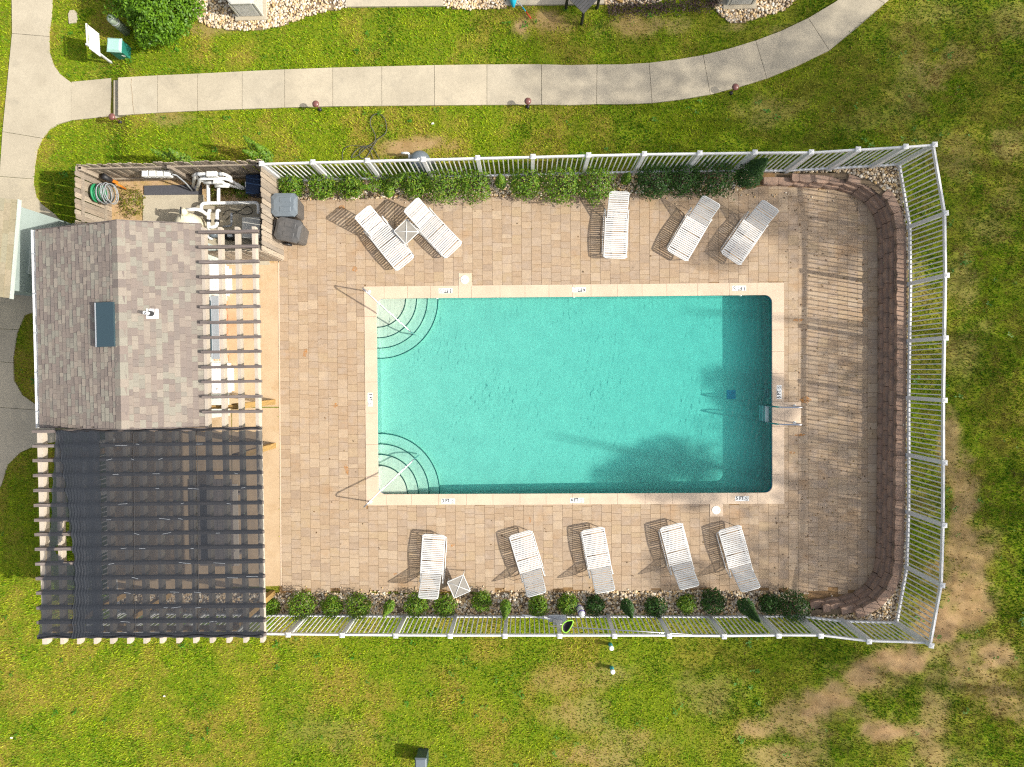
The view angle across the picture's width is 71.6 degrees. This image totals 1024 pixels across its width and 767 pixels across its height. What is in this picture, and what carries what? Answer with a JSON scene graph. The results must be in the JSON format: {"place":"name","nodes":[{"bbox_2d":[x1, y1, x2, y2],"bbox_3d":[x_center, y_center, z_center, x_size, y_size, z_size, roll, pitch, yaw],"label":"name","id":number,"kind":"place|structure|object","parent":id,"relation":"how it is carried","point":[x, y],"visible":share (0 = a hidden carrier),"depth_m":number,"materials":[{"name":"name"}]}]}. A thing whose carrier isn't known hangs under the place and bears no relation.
{"place":"outdoors","nodes":[
{"label":"outdoors","id":0,"kind":"place"},
{"bbox_2d":[0,0,110,487],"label":"concrete path","id":1,"kind":"structure","parent":0,"point":[43,95],"depth_m":21.33,"materials":[{"name":"beige concrete"}]},
{"bbox_2d":[108,175,280,262],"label":"yard soil","id":2,"kind":"structure","parent":0,"point":[140,185],"depth_m":21.01,"materials":[{"name":"brown soil"}]},
{"bbox_2d":[117,185,145,218],"bbox_3d":[-11.277,-5.298,20.881,0.940,0.337,1.152,0,91,1],"label":"weed patch","id":3,"kind":"object","parent":2,"relation":"on","point":[131,200],"visible":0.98,"depth_m":20.90,"materials":[{"name":"green plant"}]},
{"bbox_2d":[144,185,201,194],"bbox_3d":[-9.999,-5.711,20.956,1.717,0.016,0.301,0,91,1],"label":"rubber mat","id":4,"kind":"object","parent":2,"relation":"on","point":[167,190],"visible":1,"depth_m":20.95,"materials":[{"name":"grey rubber"}]},
{"bbox_2d":[245,174,261,197],"bbox_3d":[-7.458,-5.733,20.674,0.430,0.560,0.560,0,91,1],"label":"chemical bin","id":5,"kind":"object","parent":2,"relation":"on","point":[253,184],"visible":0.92,"depth_m":20.39,"materials":[{"name":"blue plastic"}]},
{"bbox_2d":[346,0,443,7],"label":"patio","id":6,"kind":"structure","parent":0,"point":[387,3],"depth_m":20.75,"materials":[{"name":"concrete"}]},
{"bbox_2d":[119,0,887,116],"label":"sidewalk","id":7,"kind":"structure","parent":0,"point":[826,29],"depth_m":20.75,"materials":[{"name":"concrete"}]},
{"bbox_2d":[0,0,1023,766],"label":"ground","id":8,"kind":"structure","parent":0,"point":[954,614],"depth_m":20.84,"materials":[{"name":"green plant"}]},
{"bbox_2d":[0,198,74,298],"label":"garden building","id":9,"kind":"structure","parent":8,"relation":"on","point":[18,223],"depth_m":18.63,"materials":[{"name":"white"}]},
{"bbox_2d":[85,23,111,62],"bbox_3d":[-11.980,-9.827,20.712,0.070,1.400,0.700,-3,91,1],"label":"yard sign","id":10,"kind":"object","parent":8,"relation":"on","point":[93,44],"visible":0.96,"depth_m":20.31,"materials":[{"name":"white plastic"}]},
{"bbox_2d":[114,78,120,118],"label":"steps","id":11,"kind":"structure","parent":8,"relation":"on","point":[116,99],"depth_m":21.12,"materials":[{"name":"concrete"}]},
{"bbox_2d":[107,38,130,59],"bbox_3d":[-11.468,-9.766,20.757,0.420,0.630,0.400,4,91,1],"label":"utility box","id":12,"kind":"object","parent":8,"relation":"on","point":[119,48],"visible":1,"depth_m":20.49,"materials":[{"name":"green plastic"}]},
{"bbox_2d":[107,14,130,35],"bbox_3d":[-11.390,-10.390,20.586,0.270,0.910,0.270,0,91,1],"label":"cable pedestal","id":13,"kind":"object","parent":8,"relation":"on","point":[121,26],"visible":0.88,"depth_m":20.48,"materials":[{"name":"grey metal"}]},
{"bbox_2d":[31,219,233,429],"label":"pool house","id":14,"kind":"structure","parent":8,"relation":"on","point":[117,325],"depth_m":17.66,"materials":[{"name":"beige tile"}]},
{"bbox_2d":[209,296,219,358],"bbox_3d":[-8.333,-1.567,19.494,0.220,0.920,1.772,-1,91,1],"label":"service window","id":15,"kind":"structure","parent":14,"relation":"in","point":[213,300],"depth_m":19.90,"materials":[{"name":"white glass"}]},
{"bbox_2d":[208,259,231,295],"bbox_3d":[-8.376,-3.002,19.952,0.160,2.120,0.884,-1,91,1],"label":"door","id":16,"kind":"structure","parent":14,"relation":"in","point":[213,268],"depth_m":20.19,"materials":[{"name":"white plastic"}]},
{"bbox_2d":[211,362,233,393],"bbox_3d":[-8.333,-0.145,19.996,0.160,2.120,0.888,-1,91,1],"label":"door","id":17,"kind":"structure","parent":14,"relation":"in","point":[215,373],"depth_m":20.22,"materials":[{"name":"white plastic"}]},
{"bbox_2d":[102,0,205,51],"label":"round shrub","id":18,"kind":"object","parent":8,"relation":"on","point":[139,13],"visible":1,"depth_m":19.97,"materials":[{"name":"green plant"}]},
{"bbox_2d":[150,148,192,163],"bbox_3d":[-9.510,-6.373,20.128,0.640,1.773,0.449,0,91,1],"label":"cypress","id":19,"kind":"object","parent":8,"relation":"on","point":[177,156],"visible":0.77,"depth_m":19.85,"materials":[{"name":"green plant"}]},
{"bbox_2d":[74,159,283,260],"bbox_3d":[-9.318,-4.833,20.181,5.161,1.840,2.502,0,91,1],"label":"board fence","id":20,"kind":"object","parent":8,"relation":"on","point":[119,172],"visible":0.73,"depth_m":19.82,"materials":[{"name":"brown wood"}]},
{"bbox_2d":[90,182,118,204],"bbox_3d":[-11.512,-5.371,20.083,0.462,0.653,0.608,0,91,1],"label":"hose reel","id":21,"kind":"object","parent":20,"relation":"hanging from","point":[97,194],"visible":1,"depth_m":19.96,"materials":[{"name":"grey plastic"}]},
{"bbox_2d":[172,171,245,190],"bbox_3d":[-8.626,-5.762,20.302,1.790,1.155,0.295,0,91,1],"label":"pipe manifold","id":22,"kind":"object","parent":20,"relation":"attached to","point":[218,181],"visible":1,"depth_m":20.09,"materials":[{"name":"white plastic"}]},
{"bbox_2d":[143,195,269,264],"bbox_3d":[-9.029,-4.538,21.008,3.765,0.085,2.077,0,91,1],"label":"equipment pad","id":23,"kind":"object","parent":8,"relation":"on","point":[164,208],"visible":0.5,"depth_m":20.96,"materials":[{"name":"concrete"}]},
{"bbox_2d":[174,207,206,228],"bbox_3d":[-9.294,-4.544,20.428,0.716,1.085,0.716,45,91,0],"label":"sand filter","id":24,"kind":"object","parent":23,"relation":"on","point":[184,215],"visible":0.52,"depth_m":20.11,"materials":[{"name":"beige plastic"}]},
{"bbox_2d":[185,173,259,240],"bbox_3d":[-8.252,-5.074,20.441,1.889,0.920,1.797,0,91,1],"label":"pool pipework","id":25,"kind":"object","parent":24,"relation":"attached to","point":[207,214],"visible":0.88,"depth_m":20.57,"materials":[{"name":"white plastic"}]},
{"bbox_2d":[242,217,262,240],"bbox_3d":[-7.507,-4.489,20.689,0.520,0.500,0.600,0,91,1],"label":"equipment cabinet","id":26,"kind":"object","parent":23,"relation":"on","point":[248,223],"visible":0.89,"depth_m":20.44,"materials":[{"name":"grey metal"}]},
{"bbox_2d":[152,263,281,585],"bbox_3d":[-9.471,1.155,21.155,5.256,0.125,10.206,0,91,1],"label":"concrete apron","id":27,"kind":"object","parent":8,"relation":"on","point":[269,327],"visible":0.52,"depth_m":21.05,"materials":[{"name":"concrete"}]},
{"bbox_2d":[32,226,275,643],"bbox_3d":[-9.093,1.317,19.619,5.810,3.746,10.466,-1,91,1],"label":"pergola","id":28,"kind":"object","parent":27,"relation":"on","point":[43,475],"visible":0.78,"depth_m":17.83,"materials":[{"name":"white wood"}]},
{"bbox_2d":[37,427,263,638],"bbox_3d":[-9.063,3.763,17.761,5.785,0.105,5.288,-1,91,1],"label":"shade cloth","id":29,"kind":"object","parent":28,"relation":"on","point":[166,529],"visible":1,"depth_m":17.78,"materials":[{"name":"black fabric"}]},
{"bbox_2d":[242,135,273,162],"bbox_3d":[-7.181,-6.532,20.085,0.517,1.768,0.626,0,91,1],"label":"cypress","id":30,"kind":"object","parent":8,"relation":"on","point":[262,152],"visible":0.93,"depth_m":19.87,"materials":[{"name":"green plant"}]},
{"bbox_2d":[351,113,386,159],"bbox_3d":[-4.157,-7.246,20.850,0.892,0.021,1.430,11,91,1],"label":"garden hose","id":31,"kind":"object","parent":8,"relation":"on","point":[372,143],"visible":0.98,"depth_m":20.85,"materials":[{"name":"grey rubber"}]},
{"bbox_2d":[401,150,435,175],"bbox_3d":[-2.719,-6.417,20.566,0.941,0.622,0.630,0,91,1],"label":"filter tank","id":32,"kind":"object","parent":8,"relation":"on","point":[418,154],"visible":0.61,"depth_m":20.37,"materials":[{"name":"grey plastic"}]},
{"bbox_2d":[415,748,428,766],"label":"utility box","id":33,"kind":"object","parent":8,"relation":"on","point":[421,758],"visible":1,"depth_m":20.59,"materials":[{"name":"grey metal"}]},
{"bbox_2d":[184,0,794,30],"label":"gravel bed","id":34,"kind":"object","parent":8,"relation":"on","point":[307,9],"visible":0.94,"depth_m":20.84,"materials":[{"name":"white gravel"}]},
{"bbox_2d":[227,0,267,21],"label":"air conditioner","id":35,"kind":"object","parent":34,"relation":"on","point":[247,10],"visible":1,"depth_m":20.57,"materials":[{"name":"metal"}]},
{"bbox_2d":[607,0,719,20],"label":"ground cover","id":36,"kind":"object","parent":34,"relation":"on","point":[668,5],"visible":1,"depth_m":20.58,"materials":[{"name":"purple plant"}]},
{"bbox_2d":[723,0,756,9],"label":"air conditioner","id":37,"kind":"object","parent":34,"relation":"on","point":[739,4],"visible":1,"depth_m":20.54,"materials":[{"name":"metal"}]},
{"bbox_2d":[0,0,1023,766],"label":"lawn weeds","id":38,"kind":"object","parent":8,"relation":"on","point":[356,50],"visible":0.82,"depth_m":20.86,"materials":[{"name":"green plant"}]},
{"bbox_2d":[278,173,879,603],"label":"pool deck","id":39,"kind":"structure","parent":8,"relation":"on","point":[330,543],"depth_m":20.86,"materials":[{"name":"beige"}]},
{"bbox_2d":[271,193,303,220],"bbox_3d":[-6.420,-5.018,20.403,0.825,1.086,0.660,0,91,1],"label":"wheeled bin","id":40,"kind":"object","parent":39,"relation":"on","point":[289,205],"visible":0.77,"depth_m":19.88,"materials":[{"name":"grey plastic"}]},
{"bbox_2d":[272,217,308,245],"bbox_3d":[-6.310,-4.327,20.411,0.825,1.086,0.660,12,91,1],"label":"wheeled bin","id":41,"kind":"object","parent":39,"relation":"on","point":[290,230],"visible":1,"depth_m":19.89,"materials":[{"name":"grey plastic"}]},
{"bbox_2d":[355,205,413,270],"bbox_3d":[-3.650,-4.154,20.434,0.720,0.924,1.826,-39,90,1],"label":"sun lounger","id":42,"kind":"object","parent":39,"relation":"on","point":[393,245],"visible":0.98,"depth_m":20.52,"materials":[{"name":"white paint"}]},
{"bbox_2d":[394,219,420,247],"bbox_3d":[-3.037,-4.375,20.655,0.551,0.476,0.554,-43,90,1],"label":"side table","id":43,"kind":"object","parent":39,"relation":"on","point":[406,231],"visible":1,"depth_m":20.43,"materials":[{"name":"white paint"}]},
{"bbox_2d":[418,534,446,599],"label":"sun lounger","id":44,"kind":"object","parent":39,"relation":"on","point":[426,548],"visible":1,"depth_m":20.64,"materials":[{"name":"white paint"}]},
{"bbox_2d":[404,198,461,257],"bbox_3d":[-2.259,-4.442,20.414,0.720,0.904,1.716,-44,90,1],"label":"sun lounger","id":45,"kind":"object","parent":39,"relation":"on","point":[437,239],"visible":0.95,"depth_m":20.49,"materials":[{"name":"white paint"}]},
{"bbox_2d":[447,570,471,597],"bbox_3d":[-1.537,5.872,20.787,0.551,0.476,0.554,-24,90,1],"label":"side table","id":46,"kind":"object","parent":39,"relation":"on","point":[458,586],"visible":1,"depth_m":20.56,"materials":[{"name":"white paint"}]},
{"bbox_2d":[509,530,545,596],"bbox_3d":[0.467,5.155,20.513,0.720,0.904,1.716,-17,91,1],"label":"sun lounger","id":47,"kind":"object","parent":39,"relation":"on","point":[527,552],"visible":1,"depth_m":20.59,"materials":[{"name":"white paint"}]},
{"bbox_2d":[291,189,833,596],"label":"stray pebbles","id":48,"kind":"object","parent":39,"relation":"on","point":[527,587],"visible":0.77,"depth_m":20.88,"materials":[{"name":"grey stone"}]},
{"bbox_2d":[364,273,800,516],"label":"swimming pool","id":49,"kind":"structure","parent":39,"relation":"in","point":[540,394],"depth_m":21.72,"materials":[{"name":"paint"}]},
{"bbox_2d":[362,287,416,334],"bbox_3d":[-3.555,-2.098,20.723,1.892,1.409,0.110,43,91,0],"label":"hand rail","id":50,"kind":"object","parent":49,"relation":"attached to","point":[368,292],"visible":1,"depth_m":20.44,"materials":[{"name":"silver metal"}]},
{"bbox_2d":[363,454,419,507],"bbox_3d":[-3.498,2.849,20.798,2.012,1.410,0.110,-43,90,1],"label":"hand rail","id":51,"kind":"object","parent":49,"relation":"attached to","point":[366,504],"visible":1,"depth_m":20.49,"materials":[{"name":"silver metal"}]},
{"bbox_2d":[377,295,771,493],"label":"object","id":52,"kind":"structure","parent":49,"relation":"in","point":[766,430],"depth_m":21.38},
{"bbox_2d":[759,404,803,425],"bbox_3d":[7.894,0.906,20.806,0.841,1.612,0.588,0,91,1],"label":"pool ladder","id":53,"kind":"object","parent":49,"relation":"attached to","point":[763,413],"visible":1,"depth_m":20.99,"materials":[{"name":"silver metal"}]},
{"bbox_2d":[314,195,872,580],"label":"dry leaves","id":54,"kind":"object","parent":39,"relation":"on","point":[795,387],"visible":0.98,"depth_m":20.75,"materials":[{"name":"brown plant"}]},
{"bbox_2d":[580,527,614,593],"bbox_3d":[2.487,5.044,20.474,0.720,0.904,1.716,-11,91,1],"label":"sun lounger","id":55,"kind":"object","parent":39,"relation":"on","point":[596,548],"visible":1,"depth_m":20.55,"materials":[{"name":"white paint"}]},
{"bbox_2d":[602,191,629,258],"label":"sun lounger","id":56,"kind":"object","parent":39,"relation":"on","point":[609,246],"visible":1,"depth_m":20.40,"materials":[{"name":"white paint"}]},
{"bbox_2d":[658,523,698,589],"bbox_3d":[4.803,4.922,20.430,0.720,0.904,1.716,-14,91,1],"label":"sun lounger","id":57,"kind":"object","parent":39,"relation":"on","point":[689,559],"visible":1,"depth_m":20.50,"materials":[{"name":"white paint"}]},
{"bbox_2d":[667,196,719,260],"bbox_3d":[5.163,-4.396,20.279,0.720,0.904,1.716,30,91,0],"label":"sun lounger","id":58,"kind":"object","parent":39,"relation":"on","point":[696,242],"visible":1,"depth_m":20.36,"materials":[{"name":"white paint"}]},
{"bbox_2d":[716,525,760,591],"bbox_3d":[6.500,4.984,20.400,0.720,0.904,1.716,-16,91,1],"label":"sun lounger","id":59,"kind":"object","parent":39,"relation":"on","point":[741,537],"visible":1,"depth_m":20.47,"materials":[{"name":"white paint"}]},
{"bbox_2d":[720,200,778,264],"bbox_3d":[6.746,-4.273,20.252,0.720,0.904,1.731,34,91,0],"label":"sun lounger","id":60,"kind":"object","parent":39,"relation":"on","point":[759,234],"visible":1,"depth_m":20.33,"materials":[{"name":"white paint"}]},
{"bbox_2d":[762,173,905,617],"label":"retaining wall","id":61,"kind":"structure","parent":39,"relation":"on","point":[890,490],"depth_m":20.35,"materials":[{"name":"brown stone"}]},
{"bbox_2d":[565,0,599,25],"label":"patio table","id":62,"kind":"object","parent":8,"relation":"on","point":[583,6],"visible":1,"depth_m":19.97,"materials":[{"name":"grey plastic"}]},
{"bbox_2d":[266,166,908,620],"bbox_3d":[-0.261,0.360,20.703,22.960,0.649,13.040,0,91,1],"label":"planting bed","id":63,"kind":"object","parent":8,"relation":"on","point":[522,604],"visible":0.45,"depth_m":20.91,"materials":[{"name":"grey gravel"}]},
{"bbox_2d":[266,598,280,615],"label":"round shrub","id":64,"kind":"object","parent":63,"relation":"on","point":[271,609],"visible":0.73,"depth_m":20.82,"materials":[{"name":"green plant"}]},
{"bbox_2d":[276,168,305,197],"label":"round shrub","id":65,"kind":"object","parent":63,"relation":"on","point":[296,188],"visible":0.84,"depth_m":20.41,"materials":[{"name":"green plant"}]},
{"bbox_2d":[285,587,317,621],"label":"round shrub","id":66,"kind":"object","parent":63,"relation":"on","point":[296,598],"visible":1,"depth_m":20.61,"materials":[{"name":"green plant"}]},
{"bbox_2d":[306,170,337,200],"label":"round shrub","id":67,"kind":"object","parent":63,"relation":"on","point":[319,183],"visible":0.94,"depth_m":20.38,"materials":[{"name":"green plant"}]},
{"bbox_2d":[319,594,342,619],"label":"round shrub","id":68,"kind":"object","parent":63,"relation":"on","point":[332,606],"visible":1,"depth_m":20.70,"materials":[{"name":"green plant"}]},
{"bbox_2d":[335,171,363,203],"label":"round shrub","id":69,"kind":"object","parent":63,"relation":"on","point":[351,185],"visible":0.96,"depth_m":20.40,"materials":[{"name":"green plant"}]},
{"bbox_2d":[342,591,372,621],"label":"round shrub","id":70,"kind":"object","parent":63,"relation":"on","point":[359,602],"visible":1,"depth_m":20.62,"materials":[{"name":"green plant"}]},
{"bbox_2d":[354,158,404,197],"bbox_3d":[-3.772,-5.791,20.314,1.264,1.225,1.127,42,91,0],"label":"round shrub","id":71,"kind":"object","parent":63,"relation":"on","point":[388,186],"visible":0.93,"depth_m":20.26,"materials":[{"name":"green plant"}]},
{"bbox_2d":[382,599,395,616],"bbox_3d":[-3.584,6.489,20.451,0.360,1.302,0.345,0,91,1],"label":"cypress","id":72,"kind":"object","parent":63,"relation":"on","point":[388,607],"visible":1,"depth_m":20.44,"materials":[{"name":"green plant"}]},
{"bbox_2d":[401,590,429,618],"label":"round shrub","id":73,"kind":"object","parent":63,"relation":"on","point":[421,607],"visible":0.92,"depth_m":20.62,"materials":[{"name":"green plant"}]},
{"bbox_2d":[398,164,433,199],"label":"round shrub","id":74,"kind":"object","parent":63,"relation":"on","point":[411,192],"visible":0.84,"depth_m":20.24,"materials":[{"name":"green plant"}]},
{"bbox_2d":[421,161,462,207],"bbox_3d":[-2.012,-5.726,20.289,1.196,1.202,1.284,4,91,1],"label":"round shrub","id":75,"kind":"object","parent":63,"relation":"on","point":[443,187],"visible":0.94,"depth_m":20.14,"materials":[{"name":"green plant"}]},
{"bbox_2d":[431,594,457,619],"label":"round shrub","id":76,"kind":"object","parent":63,"relation":"on","point":[448,610],"visible":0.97,"depth_m":20.62,"materials":[{"name":"green plant"}]},
{"bbox_2d":[456,161,491,204],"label":"round shrub","id":77,"kind":"object","parent":63,"relation":"on","point":[466,181],"visible":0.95,"depth_m":20.18,"materials":[{"name":"green plant"}]},
{"bbox_2d":[469,588,491,612],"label":"round shrub","id":78,"kind":"object","parent":63,"relation":"on","point":[480,596],"visible":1,"depth_m":20.64,"materials":[{"name":"green plant"}]},
{"bbox_2d":[495,173,506,189],"bbox_3d":[-0.335,-5.782,20.198,0.369,1.309,0.378,25,91,1],"label":"cypress","id":79,"kind":"object","parent":63,"relation":"on","point":[500,181],"visible":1,"depth_m":20.19,"materials":[{"name":"green plant"}]},
{"bbox_2d":[500,599,511,619],"bbox_3d":[-0.188,6.463,20.293,0.359,1.493,0.389,0,91,1],"label":"cypress","id":80,"kind":"object","parent":63,"relation":"on","point":[506,606],"visible":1,"depth_m":20.28,"materials":[{"name":"green plant"}]},
{"bbox_2d":[507,161,544,202],"bbox_3d":[0.369,-5.802,20.308,1.184,1.075,1.183,13,91,1],"label":"round shrub","id":81,"kind":"object","parent":63,"relation":"on","point":[516,182],"visible":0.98,"depth_m":20.14,"materials":[{"name":"green plant"}]},
{"bbox_2d":[528,595,549,619],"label":"round shrub","id":82,"kind":"object","parent":63,"relation":"on","point":[541,607],"visible":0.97,"depth_m":20.61,"materials":[{"name":"green plant"}]},
{"bbox_2d":[538,159,581,206],"bbox_3d":[1.363,-5.725,20.218,1.303,1.222,1.291,10,91,1],"label":"round shrub","id":83,"kind":"object","parent":63,"relation":"on","point":[560,187],"visible":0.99,"depth_m":20.06,"materials":[{"name":"green plant"}]},
{"bbox_2d":[556,591,578,615],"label":"round shrub","id":84,"kind":"object","parent":63,"relation":"on","point":[561,605],"visible":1,"depth_m":20.59,"materials":[{"name":"green plant"}]},
{"bbox_2d":[584,594,604,617],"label":"round shrub","id":85,"kind":"object","parent":63,"relation":"on","point":[591,599],"visible":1,"depth_m":20.59,"materials":[{"name":"green plant"}]},
{"bbox_2d":[572,164,617,207],"bbox_3d":[2.430,-5.649,20.192,1.290,1.235,1.183,33,91,0],"label":"round shrub","id":86,"kind":"object","parent":63,"relation":"on","point":[604,174],"visible":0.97,"depth_m":20.05,"materials":[{"name":"green plant"}]},
{"bbox_2d":[620,598,634,618],"bbox_3d":[3.334,6.441,20.275,0.405,1.400,0.400,40,91,0],"label":"cypress","id":87,"kind":"object","parent":63,"relation":"on","point":[627,608],"visible":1,"depth_m":20.26,"materials":[{"name":"green plant"}]},
{"bbox_2d":[630,160,678,201],"bbox_3d":[4.072,-5.805,20.204,1.353,1.148,1.215,-8,91,1],"label":"round shrub","id":88,"kind":"object","parent":63,"relation":"on","point":[655,191],"visible":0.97,"depth_m":20.02,"materials":[{"name":"green plant"}]},
{"bbox_2d":[644,595,667,617],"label":"round shrub","id":89,"kind":"object","parent":63,"relation":"on","point":[651,609],"visible":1,"depth_m":20.54,"materials":[{"name":"green plant"}]},
{"bbox_2d":[660,160,704,198],"bbox_3d":[4.868,-5.823,20.223,1.247,1.079,1.097,-5,91,1],"label":"round shrub","id":90,"kind":"object","parent":63,"relation":"on","point":[691,181],"visible":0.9,"depth_m":20.06,"materials":[{"name":"green plant"}]},
{"bbox_2d":[676,593,696,615],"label":"round shrub","id":91,"kind":"object","parent":63,"relation":"on","point":[690,605],"visible":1,"depth_m":20.56,"materials":[{"name":"green plant"}]},
{"bbox_2d":[700,587,727,616],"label":"round shrub","id":92,"kind":"object","parent":63,"relation":"on","point":[707,606],"visible":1,"depth_m":20.46,"materials":[{"name":"green plant"}]},
{"bbox_2d":[689,148,740,201],"bbox_3d":[5.726,-5.844,20.090,1.479,1.314,1.445,-4,91,1],"label":"round shrub","id":93,"kind":"object","parent":63,"relation":"on","point":[711,179],"visible":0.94,"depth_m":19.91,"materials":[{"name":"green plant"}]},
{"bbox_2d":[737,597,760,622],"bbox_3d":[6.708,6.419,20.042,0.465,1.742,0.475,0,91,1],"label":"cypress","id":94,"kind":"object","parent":63,"relation":"on","point":[749,611],"visible":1,"depth_m":20.06,"materials":[{"name":"green plant"}]},
{"bbox_2d":[734,157,768,189],"bbox_3d":[6.675,-5.890,19.618,0.827,2.208,0.751,0,91,1],"label":"cypress","id":95,"kind":"object","parent":63,"relation":"on","point":[755,168],"visible":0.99,"depth_m":19.60,"materials":[{"name":"green plant"}]},
{"bbox_2d":[757,593,781,615],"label":"round shrub","id":96,"kind":"object","parent":63,"relation":"on","point":[768,598],"visible":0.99,"depth_m":20.48,"materials":[{"name":"green plant"}]},
{"bbox_2d":[777,587,813,623],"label":"round shrub","id":97,"kind":"object","parent":63,"relation":"on","point":[789,613],"visible":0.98,"depth_m":20.27,"materials":[{"name":"green plant"}]},
{"bbox_2d":[266,613,924,643],"bbox_3d":[-0.465,6.838,20.086,22.667,2.502,0.204,0,91,1],"label":"picket fence","id":98,"kind":"object","parent":8,"relation":"on","point":[862,636],"visible":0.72,"depth_m":19.84,"materials":[{"name":"white plastic"}]},
{"bbox_2d":[522,614,565,624],"bbox_3d":[0.907,6.706,20.154,1.289,0.498,0.315,7,91,1],"label":"vacuum head","id":99,"kind":"object","parent":98,"relation":"hanging from","point":[554,619],"visible":0.96,"depth_m":20.30},
{"bbox_2d":[549,620,692,634],"bbox_3d":[2.958,6.650,19.469,3.876,0.402,0.370,0,91,1],"label":"leaf net","id":100,"kind":"object","parent":98,"relation":"attached to","point":[566,626],"visible":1,"depth_m":19.48,"materials":[{"name":"fabric"}]},
{"bbox_2d":[259,142,937,182],"bbox_3d":[2.075,-6.066,19.681,17.730,2.685,0.216,-1,91,1],"label":"picket fence","id":101,"kind":"object","parent":8,"relation":"on","point":[753,154],"visible":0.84,"depth_m":19.34,"materials":[{"name":"white plastic"}]},
{"bbox_2d":[893,147,949,648],"bbox_3d":[11.050,0.382,19.352,0.449,2.115,12.964,0,91,1],"label":"picket fence","id":102,"kind":"object","parent":8,"relation":"on","point":[943,400],"visible":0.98,"depth_m":19.09,"materials":[{"name":"white plastic"}]},
{"bbox_2d":[506,0,603,5],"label":"patio","id":103,"kind":"structure","parent":0,"point":[540,2],"depth_m":20.67,"materials":[{"name":"concrete"}]},
{"bbox_2d":[773,172,901,615],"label":"backfill","id":104,"kind":"structure","parent":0,"point":[875,187],"depth_m":20.30,"materials":[{"name":"brown soil"}]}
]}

